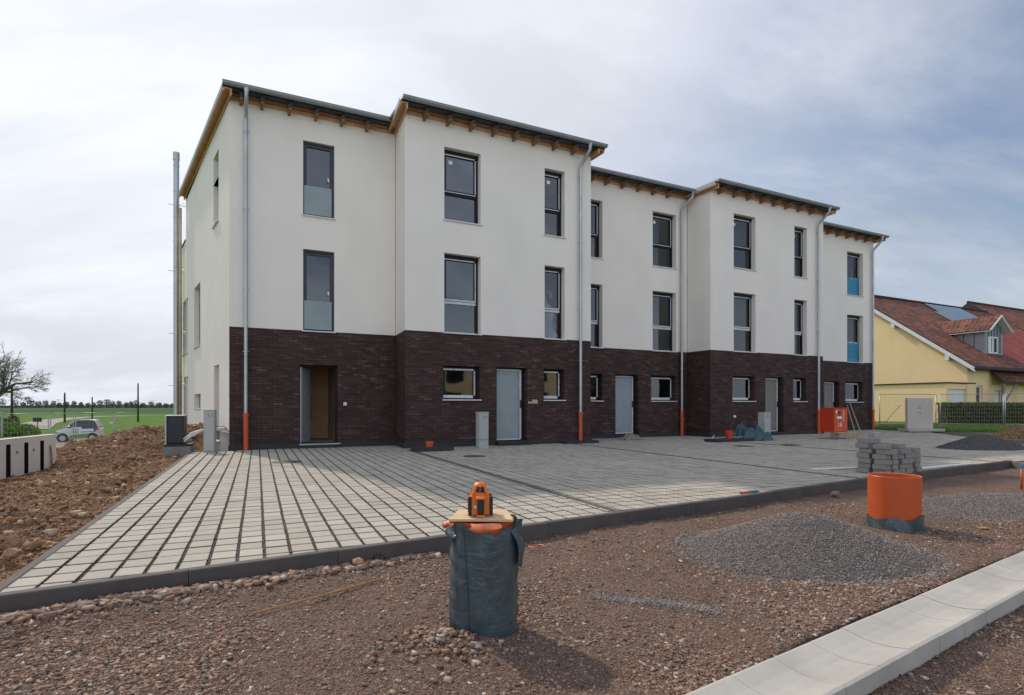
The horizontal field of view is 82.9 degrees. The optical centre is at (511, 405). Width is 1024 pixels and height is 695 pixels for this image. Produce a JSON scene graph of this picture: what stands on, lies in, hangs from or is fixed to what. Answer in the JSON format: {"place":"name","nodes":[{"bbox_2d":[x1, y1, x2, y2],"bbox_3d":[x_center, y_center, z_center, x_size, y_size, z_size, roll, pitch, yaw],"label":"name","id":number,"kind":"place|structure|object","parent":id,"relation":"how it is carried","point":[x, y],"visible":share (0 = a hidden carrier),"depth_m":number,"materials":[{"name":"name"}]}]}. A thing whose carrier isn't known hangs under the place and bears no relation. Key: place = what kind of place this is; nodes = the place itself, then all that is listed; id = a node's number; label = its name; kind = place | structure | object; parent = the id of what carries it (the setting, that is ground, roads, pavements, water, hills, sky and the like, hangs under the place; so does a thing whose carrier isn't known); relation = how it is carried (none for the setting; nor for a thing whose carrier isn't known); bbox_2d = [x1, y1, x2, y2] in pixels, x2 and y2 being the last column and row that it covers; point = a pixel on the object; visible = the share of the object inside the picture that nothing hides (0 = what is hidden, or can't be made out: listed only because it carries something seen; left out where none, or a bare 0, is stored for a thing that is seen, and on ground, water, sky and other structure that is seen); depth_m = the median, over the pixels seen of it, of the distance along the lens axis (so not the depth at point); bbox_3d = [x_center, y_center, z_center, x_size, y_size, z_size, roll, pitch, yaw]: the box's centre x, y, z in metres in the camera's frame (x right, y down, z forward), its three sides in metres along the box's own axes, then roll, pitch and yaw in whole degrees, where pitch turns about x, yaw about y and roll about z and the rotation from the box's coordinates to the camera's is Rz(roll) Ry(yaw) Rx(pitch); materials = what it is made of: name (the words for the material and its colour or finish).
{"place":"outdoors","nodes":[
{"label":"outdoors","id":0,"kind":"place"},
{"bbox_2d":[56,439,82,447],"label":"dirt track","id":1,"kind":"structure","parent":0,"point":[58,444],"depth_m":37.76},
{"bbox_2d":[50,413,73,446],"bbox_3d":[-24.627,1.466,31.692,0.600,2.108,2.704,0,0,-15],"label":"site fence","id":2,"kind":"object","parent":1,"relation":"on","point":[64,425],"visible":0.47,"depth_m":31.63,"materials":[{"name":"grey metal"}]},
{"bbox_2d":[56,419,103,441],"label":"car","id":3,"kind":"object","parent":1,"relation":"on","point":[84,429],"visible":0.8,"depth_m":40.10,"materials":[{"name":"silver metal"}]},
{"bbox_2d":[75,412,113,441],"bbox_3d":[-24.729,1.496,34.292,0.600,2.148,2.506,0,0,15],"label":"site fence","id":4,"kind":"object","parent":1,"relation":"on","point":[95,424],"visible":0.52,"depth_m":34.63,"materials":[{"name":"grey metal"}]},
{"bbox_2d":[0,408,172,438],"bbox_3d":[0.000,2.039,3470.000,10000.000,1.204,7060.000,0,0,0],"label":"field","id":5,"kind":"structure","parent":0,"point":[157,418],"depth_m":150.52,"materials":[{"name":"plant"}]},
{"bbox_2d":[0,425,17,435],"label":"bush","id":6,"kind":"object","parent":5,"relation":"on","point":[10,429],"visible":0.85,"depth_m":48.77,"materials":[{"name":"green plant"}]},
{"bbox_2d":[0,420,40,435],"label":"bush","id":7,"kind":"object","parent":5,"relation":"on","point":[31,428],"visible":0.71,"depth_m":49.87,"materials":[{"name":"green plant"}]},
{"bbox_2d":[2,413,48,438],"bbox_3d":[-23.991,1.426,28.590,0.600,2.088,3.450,0,0,-8],"label":"site fence","id":8,"kind":"object","parent":5,"relation":"on","point":[27,422],"visible":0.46,"depth_m":28.43,"materials":[{"name":"grey metal"}]},
{"bbox_2d":[0,343,53,407],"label":"bare tree","id":9,"kind":"object","parent":5,"relation":"on","point":[5,387],"visible":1,"depth_m":71.38,"materials":[{"name":"brown plant"}]},
{"bbox_2d":[0,404,171,407],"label":"woodland","id":10,"kind":"object","parent":5,"relation":"on","point":[85,406],"visible":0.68,"depth_m":635.40,"materials":[{"name":"green plant"}]},
{"bbox_2d":[178,79,395,450],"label":"terraced house","id":11,"kind":"structure","parent":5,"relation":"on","point":[288,289],"depth_m":15.46,"materials":[{"name":"paint"}]},
{"bbox_2d":[168,151,185,414],"bbox_3d":[-12.597,-4.555,22.351,1.158,10.350,0.422,0,0,0],"label":"flue pipe","id":12,"kind":"object","parent":11,"relation":"attached to","point":[177,311],"visible":0.92,"depth_m":22.22,"materials":[{"name":"metal"}]},
{"bbox_2d":[300,365,336,442],"bbox_3d":[-5.221,-0.030,15.759,0.916,2.100,0.921,0,0,0],"label":"door","id":13,"kind":"structure","parent":11,"relation":"in","point":[305,411],"depth_m":15.72,"materials":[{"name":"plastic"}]},
{"bbox_2d":[302,250,335,332],"bbox_3d":[-5.152,-3.023,15.434,0.862,2.173,0.245,0,0,-27],"label":"window","id":14,"kind":"structure","parent":11,"relation":"in","point":[318,267],"depth_m":15.43,"materials":[{"name":"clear glass"}]},
{"bbox_2d":[302,141,335,219],"bbox_3d":[-5.152,-5.966,15.434,0.862,1.988,0.245,0,0,-27],"label":"window","id":15,"kind":"structure","parent":11,"relation":"in","point":[318,160],"depth_m":15.43,"materials":[{"name":"grey glass"}]},
{"bbox_2d":[388,94,607,448],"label":"terraced house","id":16,"kind":"structure","parent":5,"relation":"on","point":[493,266],"depth_m":16.20,"materials":[{"name":"paint"}]},
{"bbox_2d":[442,366,481,400],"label":"window","id":17,"kind":"structure","parent":16,"relation":"in","point":[459,382],"depth_m":15.98,"materials":[{"name":"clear glass"}]},
{"bbox_2d":[443,254,481,335],"bbox_3d":[-1.392,-3.023,15.909,1.132,2.173,0.315,0,0,-27],"label":"window","id":18,"kind":"structure","parent":16,"relation":"in","point":[460,273],"depth_m":16.01,"materials":[{"name":"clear glass"}]},
{"bbox_2d":[443,149,481,225],"bbox_3d":[-1.392,-5.966,15.909,1.132,1.988,0.315,0,0,-27],"label":"window","id":19,"kind":"structure","parent":16,"relation":"in","point":[460,169],"depth_m":16.01,"materials":[{"name":"clear glass"}]},
{"bbox_2d":[497,368,523,439],"bbox_3d":[-0.098,-0.045,16.699,0.969,2.070,0.130,0,0,-27],"label":"door","id":20,"kind":"structure","parent":16,"relation":"in","point":[510,381],"depth_m":16.70,"materials":[{"name":"grey plastic"}]},
{"bbox_2d":[543,369,565,400],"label":"window","id":21,"kind":"structure","parent":16,"relation":"in","point":[552,377],"depth_m":17.33,"materials":[{"name":"clear glass"}]},
{"bbox_2d":[544,267,565,340],"bbox_3d":[1.216,-3.023,17.224,0.755,2.173,0.315,0,0,-27],"label":"window","id":22,"kind":"structure","parent":16,"relation":"in","point":[552,275],"depth_m":17.34,"materials":[{"name":"grey glass"}]},
{"bbox_2d":[544,171,565,238],"bbox_3d":[1.216,-5.966,17.224,0.755,1.988,0.315,0,0,-27],"label":"window","id":23,"kind":"structure","parent":16,"relation":"in","point":[552,180],"depth_m":17.34,"materials":[{"name":"grey glass"}]},
{"bbox_2d":[591,166,693,438],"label":"terraced house","id":24,"kind":"structure","parent":5,"relation":"on","point":[639,305],"depth_m":20.46,"materials":[{"name":"paint"}]},
{"bbox_2d":[591,285,603,348],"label":"window","id":25,"kind":"structure","parent":24,"relation":"in","point":[594,288],"depth_m":19.85,"materials":[{"name":"grey glass"}]},
{"bbox_2d":[591,201,603,258],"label":"window","id":26,"kind":"structure","parent":24,"relation":"in","point":[594,205],"depth_m":19.85,"materials":[{"name":"black glass"}]},
{"bbox_2d":[591,374,603,401],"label":"window","id":27,"kind":"structure","parent":24,"relation":"in","point":[594,377],"depth_m":19.84,"materials":[{"name":"black glass"}]},
{"bbox_2d":[615,375,634,433],"bbox_3d":[3.917,-0.045,20.416,1.000,2.070,0.130,0,0,-27],"label":"door","id":28,"kind":"structure","parent":24,"relation":"in","point":[624,385],"depth_m":20.42,"materials":[{"name":"grey plastic"}]},
{"bbox_2d":[650,376,677,401],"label":"window","id":29,"kind":"structure","parent":24,"relation":"in","point":[661,386],"depth_m":21.16,"materials":[{"name":"grey glass"}]},
{"bbox_2d":[652,292,676,352],"bbox_3d":[5.469,-3.023,21.061,1.154,2.173,0.315,0,0,-27],"label":"window","id":30,"kind":"structure","parent":24,"relation":"in","point":[662,302],"depth_m":21.20,"materials":[{"name":"grey glass"}]},
{"bbox_2d":[652,213,676,269],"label":"window","id":31,"kind":"structure","parent":24,"relation":"in","point":[662,224],"depth_m":21.20,"materials":[{"name":"grey glass"}]},
{"bbox_2d":[684,178,840,436],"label":"terraced house","id":32,"kind":"structure","parent":5,"relation":"on","point":[754,300],"depth_m":21.52,"materials":[{"name":"paint"}]},
{"bbox_2d":[732,376,755,401],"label":"window","id":33,"kind":"structure","parent":32,"relation":"in","point":[740,384],"depth_m":21.41,"materials":[{"name":"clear glass"}]},
{"bbox_2d":[733,293,756,352],"bbox_3d":[8.479,-3.023,21.319,1.191,2.173,0.315,0,0,-27],"label":"window","id":34,"kind":"structure","parent":32,"relation":"in","point":[742,302],"depth_m":21.47,"materials":[{"name":"grey glass"}]},
{"bbox_2d":[733,215,756,270],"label":"window","id":35,"kind":"structure","parent":32,"relation":"in","point":[742,225],"depth_m":21.47,"materials":[{"name":"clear glass"}]},
{"bbox_2d":[765,377,778,430],"bbox_3d":[9.850,-0.045,22.148,1.005,2.070,0.130,0,0,-27],"label":"door","id":36,"kind":"structure","parent":32,"relation":"in","point":[771,386],"depth_m":22.22,"materials":[{"name":"grey plastic"}]},
{"bbox_2d":[793,378,807,401],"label":"window","id":37,"kind":"structure","parent":32,"relation":"in","point":[797,382],"depth_m":22.81,"materials":[{"name":"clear glass"}]},
{"bbox_2d":[794,300,808,355],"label":"window","id":38,"kind":"structure","parent":32,"relation":"in","point":[797,304],"depth_m":22.84,"materials":[{"name":"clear glass"}]},
{"bbox_2d":[794,228,808,278],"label":"window","id":39,"kind":"structure","parent":32,"relation":"in","point":[797,232],"depth_m":22.84,"materials":[{"name":"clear glass"}]},
{"bbox_2d":[823,221,888,429],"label":"terraced house","id":40,"kind":"structure","parent":5,"relation":"on","point":[848,314],"depth_m":26.28,"materials":[{"name":"paint"}]},
{"bbox_2d":[824,381,834,407],"bbox_3d":[14.065,-0.045,25.861,1.026,2.070,0.130,0,0,-27],"label":"door","id":41,"kind":"structure","parent":40,"relation":"in","point":[829,386],"depth_m":25.91,"materials":[{"name":"grey plastic"}]},
{"bbox_2d":[845,382,863,402],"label":"window","id":42,"kind":"structure","parent":40,"relation":"in","point":[851,388],"depth_m":26.62,"materials":[{"name":"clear glass"}]},
{"bbox_2d":[847,315,862,362],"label":"window","id":43,"kind":"structure","parent":40,"relation":"in","point":[852,321],"depth_m":26.62,"materials":[{"name":"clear glass"}]},
{"bbox_2d":[847,253,863,296],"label":"window","id":44,"kind":"structure","parent":40,"relation":"in","point":[852,259],"depth_m":26.62,"materials":[{"name":"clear glass"}]},
{"bbox_2d":[20,415,152,428],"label":"field road","id":45,"kind":"structure","parent":0,"point":[43,424],"depth_m":92.26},
{"bbox_2d":[0,422,217,581],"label":"earth mound","id":46,"kind":"object","parent":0,"point":[30,534],"visible":0.24,"depth_m":8.42,"materials":[{"name":"soil"}]},
{"bbox_2d":[2,548,23,560],"bbox_3d":[-3.754,1.112,4.351,0.117,0.093,0.117,0,0,0],"label":"rock","id":47,"kind":"object","parent":46,"relation":"on","point":[8,554],"visible":1,"depth_m":4.32,"materials":[{"name":"stone"}]},
{"bbox_2d":[0,434,55,478],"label":"retaining wall","id":48,"kind":"structure","parent":46,"relation":"on","point":[23,455],"depth_m":11.72,"materials":[{"name":"concrete"}]},
{"bbox_2d":[0,431,198,581],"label":"earth crumbs","id":49,"kind":"object","parent":46,"relation":"on","point":[62,518],"visible":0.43,"depth_m":7.87,"materials":[{"name":"soil"}]},
{"bbox_2d":[0,422,200,582],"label":"earth clods","id":50,"kind":"object","parent":46,"relation":"on","point":[49,532],"visible":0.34,"depth_m":9.27,"materials":[{"name":"soil"}]},
{"bbox_2d":[163,445,194,455],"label":"concrete block","id":51,"kind":"structure","parent":46,"relation":"on","point":[176,450],"depth_m":13.98,"materials":[{"name":"concrete"}]},
{"bbox_2d":[163,415,225,445],"bbox_3d":[-7.775,0.610,14.305,1.436,0.750,0.561,0,0,-27],"label":"heat pump","id":52,"kind":"object","parent":51,"relation":"on","point":[176,430],"visible":0.94,"depth_m":14.00,"materials":[{"name":"black plastic"}]},
{"bbox_2d":[0,429,1023,592],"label":"paving","id":53,"kind":"structure","parent":0,"point":[535,483],"depth_m":7.92,"materials":[{"name":"concrete"}]},
{"bbox_2d":[203,410,216,452],"bbox_3d":[-7.213,0.660,13.836,0.256,1.120,0.224,0,0,-14],"label":"utility cabinet","id":54,"kind":"object","parent":53,"relation":"on","point":[209,431],"visible":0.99,"depth_m":13.74,"materials":[{"name":"metal"}]},
{"bbox_2d":[38,474,712,586],"bbox_3d":[0.704,1.133,8.629,10.756,0.015,6.423,0,0,-24],"label":"joint grit","id":55,"kind":"object","parent":53,"relation":"on","point":[239,544],"visible":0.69,"depth_m":5.47,"materials":[{"name":"gravel"}]},
{"bbox_2d":[411,445,453,451],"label":"stone slab","id":56,"kind":"structure","parent":53,"relation":"on","point":[430,449],"depth_m":14.14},
{"bbox_2d":[476,412,488,448],"bbox_3d":[-0.780,0.695,15.200,0.286,1.050,0.244,0,0,-27],"label":"utility cabinet","id":57,"kind":"object","parent":53,"relation":"on","point":[482,428],"visible":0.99,"depth_m":15.10,"materials":[{"name":"metal"}]},
{"bbox_2d":[495,441,531,445],"bbox_3d":[-0.008,1.087,16.460,1.050,0.105,0.500,0,0,-27],"label":"step board","id":58,"kind":"object","parent":53,"relation":"on","point":[511,443],"visible":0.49,"depth_m":16.19,"materials":[{"name":"black plastic"}]},
{"bbox_2d":[559,440,598,443],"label":"stone slab","id":59,"kind":"structure","parent":53,"relation":"on","point":[578,441],"depth_m":17.05,"materials":[{"name":"stone"}]},
{"bbox_2d":[704,437,753,441],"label":"stone slab","id":60,"kind":"structure","parent":53,"relation":"on","point":[727,440],"depth_m":17.89,"materials":[{"name":"stone"}]},
{"bbox_2d":[733,423,746,435],"bbox_3d":[7.745,0.812,19.535,0.628,0.433,0.433,0,0,-27],"label":"tarp","id":61,"kind":"object","parent":53,"relation":"on","point":[740,430],"visible":0.79,"depth_m":19.46,"materials":[{"name":"plastic"}]},
{"bbox_2d":[742,425,773,440],"bbox_3d":[7.818,0.857,18.544,1.254,0.514,0.633,0,0,-27],"label":"tarp","id":62,"kind":"object","parent":53,"relation":"on","point":[757,433],"visible":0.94,"depth_m":18.32,"materials":[{"name":"plastic"}]},
{"bbox_2d":[758,412,770,433],"bbox_3d":[8.210,0.720,18.842,0.316,1.000,0.274,0,0,-27],"label":"utility cabinet","id":63,"kind":"object","parent":53,"relation":"on","point":[764,421],"visible":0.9,"depth_m":18.74,"materials":[{"name":"metal"}]},
{"bbox_2d":[819,408,846,439],"bbox_3d":[10.767,0.600,19.347,0.620,1.040,0.720,0,0,-20],"label":"site power box","id":64,"kind":"object","parent":53,"relation":"on","point":[833,420],"visible":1,"depth_m":19.14,"materials":[{"name":"red metal"}]},
{"bbox_2d":[834,409,846,430],"bbox_3d":[10.852,0.485,19.111,0.560,0.730,0.019,0,0,-20],"label":"door","id":65,"kind":"structure","parent":64,"relation":"in","point":[840,415],"depth_m":19.10,"materials":[{"name":"red paint"}]},
{"bbox_2d":[810,467,855,469],"bbox_3d":[5.750,1.107,10.210,1.087,0.018,0.130,0,0,-16],"label":"board","id":66,"kind":"object","parent":53,"relation":"on","point":[833,468],"visible":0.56,"depth_m":10.12,"materials":[{"name":"white paint"}]},
{"bbox_2d":[856,467,872,472],"bbox_3d":[5.890,1.077,9.672,0.136,0.078,0.220,0,0,-24],"label":"paving block","id":67,"kind":"object","parent":53,"relation":"on","point":[864,470],"depth_m":9.61,"materials":[{"name":"concrete"}]},
{"bbox_2d":[897,398,944,432],"bbox_3d":[17.206,0.430,24.364,1.640,1.480,0.620,0,0,-6],"label":"utility cabinet","id":68,"kind":"object","parent":53,"relation":"on","point":[918,414],"visible":0.96,"depth_m":24.45,"materials":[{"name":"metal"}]},
{"bbox_2d":[922,463,971,468],"bbox_3d":[7.921,1.107,10.605,1.750,0.018,0.100,0,0,-28],"label":"board","id":69,"kind":"object","parent":53,"relation":"on","point":[938,466],"visible":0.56,"depth_m":10.59,"materials":[{"name":"white paint"}]},
{"bbox_2d":[935,435,1023,450],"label":"gravel pile","id":70,"kind":"object","parent":53,"relation":"on","point":[984,442],"visible":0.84,"depth_m":14.78,"materials":[{"name":"gravel"}]},
{"bbox_2d":[0,468,1023,694],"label":"rubble ground","id":71,"kind":"structure","parent":0,"point":[1006,480],"depth_m":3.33,"materials":[{"name":"gravel"}]},
{"bbox_2d":[0,551,530,687],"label":"kerbside stones","id":72,"kind":"object","parent":71,"relation":"on","point":[109,600],"visible":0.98,"depth_m":3.47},
{"bbox_2d":[251,577,383,614],"bbox_3d":[-1.223,1.229,3.772,0.027,0.013,0.948,0,0,41],"label":"lath","id":73,"kind":"object","parent":71,"relation":"on","point":[298,601],"visible":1,"depth_m":3.71,"materials":[{"name":"wood"}]},
{"bbox_2d":[442,514,523,637],"bbox_3d":[-0.154,0.981,3.249,0.448,0.719,0.406,0,0,0],"label":"wrapped pipe","id":74,"kind":"object","parent":71,"relation":"on","point":[486,558],"visible":0.89,"depth_m":3.10,"materials":[{"name":"grey plastic"}]},
{"bbox_2d":[448,509,512,521],"bbox_3d":[-0.168,0.617,3.253,0.349,0.016,0.313,0,0,0],"label":"plywood board","id":75,"kind":"object","parent":74,"relation":"on","point":[499,515],"visible":0.94,"depth_m":3.15,"materials":[{"name":"wood"}]},
{"bbox_2d":[468,482,492,517],"bbox_3d":[-0.177,0.517,3.214,0.136,0.183,0.156,0,0,-6],"label":"rotary laser","id":76,"kind":"object","parent":75,"relation":"on","point":[480,500],"visible":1,"depth_m":3.17,"materials":[{"name":"orange plastic"}]},
{"bbox_2d":[0,452,1011,612],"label":"kerb","id":77,"kind":"structure","parent":71,"relation":"on","point":[21,600],"depth_m":4.66,"materials":[{"name":"concrete"}]},
{"bbox_2d":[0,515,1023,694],"bbox_3d":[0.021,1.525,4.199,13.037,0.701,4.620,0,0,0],"label":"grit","id":78,"kind":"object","parent":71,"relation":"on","point":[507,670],"visible":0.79,"depth_m":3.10,"materials":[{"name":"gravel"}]},
{"bbox_2d":[585,588,733,618],"bbox_3d":[0.899,1.254,3.675,0.966,0.050,0.288,0,0,28],"label":"gravel smear","id":79,"kind":"object","parent":71,"relation":"on","point":[599,596],"visible":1,"depth_m":3.66},
{"bbox_2d":[663,512,958,587],"bbox_3d":[2.500,1.177,4.980,2.550,0.496,2.550,0,0,0],"label":"gravel pile","id":80,"kind":"object","parent":71,"relation":"on","point":[801,546],"visible":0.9,"depth_m":4.52,"materials":[{"name":"gravel"}]},
{"bbox_2d":[685,551,1023,694],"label":"road gutter","id":81,"kind":"object","parent":71,"relation":"on","point":[868,655],"visible":0.97,"depth_m":3.02,"materials":[{"name":"concrete"}]},
{"bbox_2d":[864,472,924,532],"bbox_3d":[3.938,1.032,5.950,0.535,0.635,0.526,0,0,0],"label":"orange pipe","id":82,"kind":"object","parent":71,"relation":"on","point":[894,502],"visible":0.9,"depth_m":5.76,"materials":[{"name":"plastic"}]},
{"bbox_2d":[922,492,1023,525],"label":"gravel pile","id":83,"kind":"object","parent":71,"relation":"on","point":[997,506],"visible":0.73,"depth_m":6.79,"materials":[{"name":"gravel"}]},
{"bbox_2d":[0,0,1023,405],"label":"sky","id":84,"kind":"structure","parent":0,"point":[905,117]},
{"bbox_2d":[618,433,643,439],"bbox_3d":[3.909,1.016,18.968,0.943,0.196,0.441,0,0,-27],"label":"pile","id":85,"kind":"object","parent":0,"point":[632,436],"visible":1,"depth_m":18.85,"materials":[{"name":"gravel"}]},
{"bbox_2d":[856,453,873,457],"bbox_3d":[5.892,0.833,9.669,0.136,0.078,0.220,0,0,-24],"label":"paving block","id":86,"kind":"object","parent":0,"point":[864,455],"depth_m":9.61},
{"bbox_2d":[859,448,875,452],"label":"paving block","id":87,"kind":"object","parent":86,"relation":"on","point":[866,450],"depth_m":9.58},
{"bbox_2d":[855,443,872,447],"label":"paving block","id":88,"kind":"object","parent":87,"relation":"on","point":[863,445],"depth_m":9.61,"materials":[{"name":"concrete"}]},
{"bbox_2d":[857,438,873,442],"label":"paving block","id":89,"kind":"object","parent":88,"relation":"on","point":[865,440],"depth_m":9.62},
{"bbox_2d":[872,464,890,469],"bbox_3d":[5.991,0.996,9.392,0.136,0.078,0.220,0,0,-22],"label":"paving block","id":90,"kind":"object","parent":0,"point":[881,467],"depth_m":9.32,"materials":[{"name":"concrete"}]},
{"bbox_2d":[874,459,892,464],"bbox_3d":[6.012,0.914,9.380,0.136,0.078,0.220,0,0,-24],"label":"paving block","id":91,"kind":"object","parent":90,"relation":"on","point":[883,462],"depth_m":9.31,"materials":[{"name":"concrete"}]},
{"bbox_2d":[872,454,890,459],"bbox_3d":[5.999,0.833,9.403,0.136,0.078,0.220,0,0,-24],"label":"paving block","id":92,"kind":"object","parent":91,"relation":"on","point":[881,456],"depth_m":9.34,"materials":[{"name":"concrete"}]},
{"bbox_2d":[876,449,894,454],"bbox_3d":[6.040,0.751,9.370,0.136,0.078,0.220,0,0,-24],"label":"paving block","id":93,"kind":"object","parent":92,"relation":"on","point":[885,452],"depth_m":9.30,"materials":[{"name":"concrete"}]},
{"bbox_2d":[873,444,890,449],"bbox_3d":[6.008,0.669,9.404,0.136,0.078,0.220,0,0,-24],"label":"paving block","id":94,"kind":"object","parent":93,"relation":"on","point":[883,446],"depth_m":9.35,"materials":[{"name":"concrete"}]},
{"bbox_2d":[887,443,904,448],"bbox_3d":[6.357,0.669,9.593,0.136,0.078,0.220,0,0,-23],"label":"paving block","id":95,"kind":"object","parent":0,"point":[897,445],"depth_m":9.51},
{"bbox_2d":[875,421,1018,432],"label":"lawn","id":96,"kind":"structure","parent":0,"point":[888,422],"depth_m":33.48,"materials":[{"name":"plant"}]},
{"bbox_2d":[876,394,936,425],"bbox_3d":[21.123,0.326,31.000,3.186,1.888,0.600,0,0,0],"label":"site fence","id":97,"kind":"object","parent":96,"relation":"on","point":[886,416],"visible":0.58,"depth_m":31.00,"materials":[{"name":"grey metal"}]},
{"bbox_2d":[874,382,975,422],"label":"garage","id":98,"kind":"structure","parent":96,"relation":"on","point":[938,388],"depth_m":39.13,"materials":[{"name":"yellow paint"}]},
{"bbox_2d":[949,389,963,402],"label":"window","id":99,"kind":"structure","parent":98,"relation":"in","point":[956,398],"depth_m":37.76,"materials":[{"name":"white paint"}]},
{"bbox_2d":[874,295,1023,402],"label":"yellow house","id":100,"kind":"structure","parent":96,"relation":"on","point":[913,344],"depth_m":41.23,"materials":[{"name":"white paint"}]},
{"bbox_2d":[976,386,980,402],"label":"window","id":101,"kind":"structure","parent":100,"relation":"in","point":[978,388],"depth_m":38.92,"materials":[{"name":"white paint"}]},
{"bbox_2d":[988,336,997,353],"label":"window","id":102,"kind":"structure","parent":100,"relation":"in","point":[989,337],"depth_m":41.19,"materials":[{"name":"white paint"}]},
{"bbox_2d":[907,299,1023,402],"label":"neighbour house","id":103,"kind":"structure","parent":96,"relation":"on","point":[1013,345],"depth_m":48.08,"materials":[{"name":"red tile"}]},
{"bbox_2d":[936,394,1003,425],"bbox_3d":[24.381,0.326,30.808,3.250,1.888,0.600,0,0,7],"label":"site fence","id":104,"kind":"object","parent":96,"relation":"on","point":[952,416],"visible":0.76,"depth_m":30.72,"materials":[{"name":"grey metal"}]},
{"bbox_2d":[936,402,1023,424],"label":"hedge","id":105,"kind":"object","parent":96,"relation":"on","point":[974,411],"visible":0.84,"depth_m":32.61,"materials":[{"name":"green plant"}]},
{"bbox_2d":[1000,393,1023,425],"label":"site fence","id":106,"kind":"object","parent":96,"relation":"on","point":[1010,416],"visible":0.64,"depth_m":30.55,"materials":[{"name":"grey metal"}]},
{"bbox_2d":[968,432,1023,468],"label":"yard","id":107,"kind":"structure","parent":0,"point":[1015,465],"depth_m":11.59,"materials":[{"name":"concrete"}]},
{"bbox_2d":[970,424,1023,439],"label":"chip heap","id":108,"kind":"object","parent":107,"relation":"on","point":[1015,433],"visible":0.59,"depth_m":19.78,"materials":[{"name":"gravel"}]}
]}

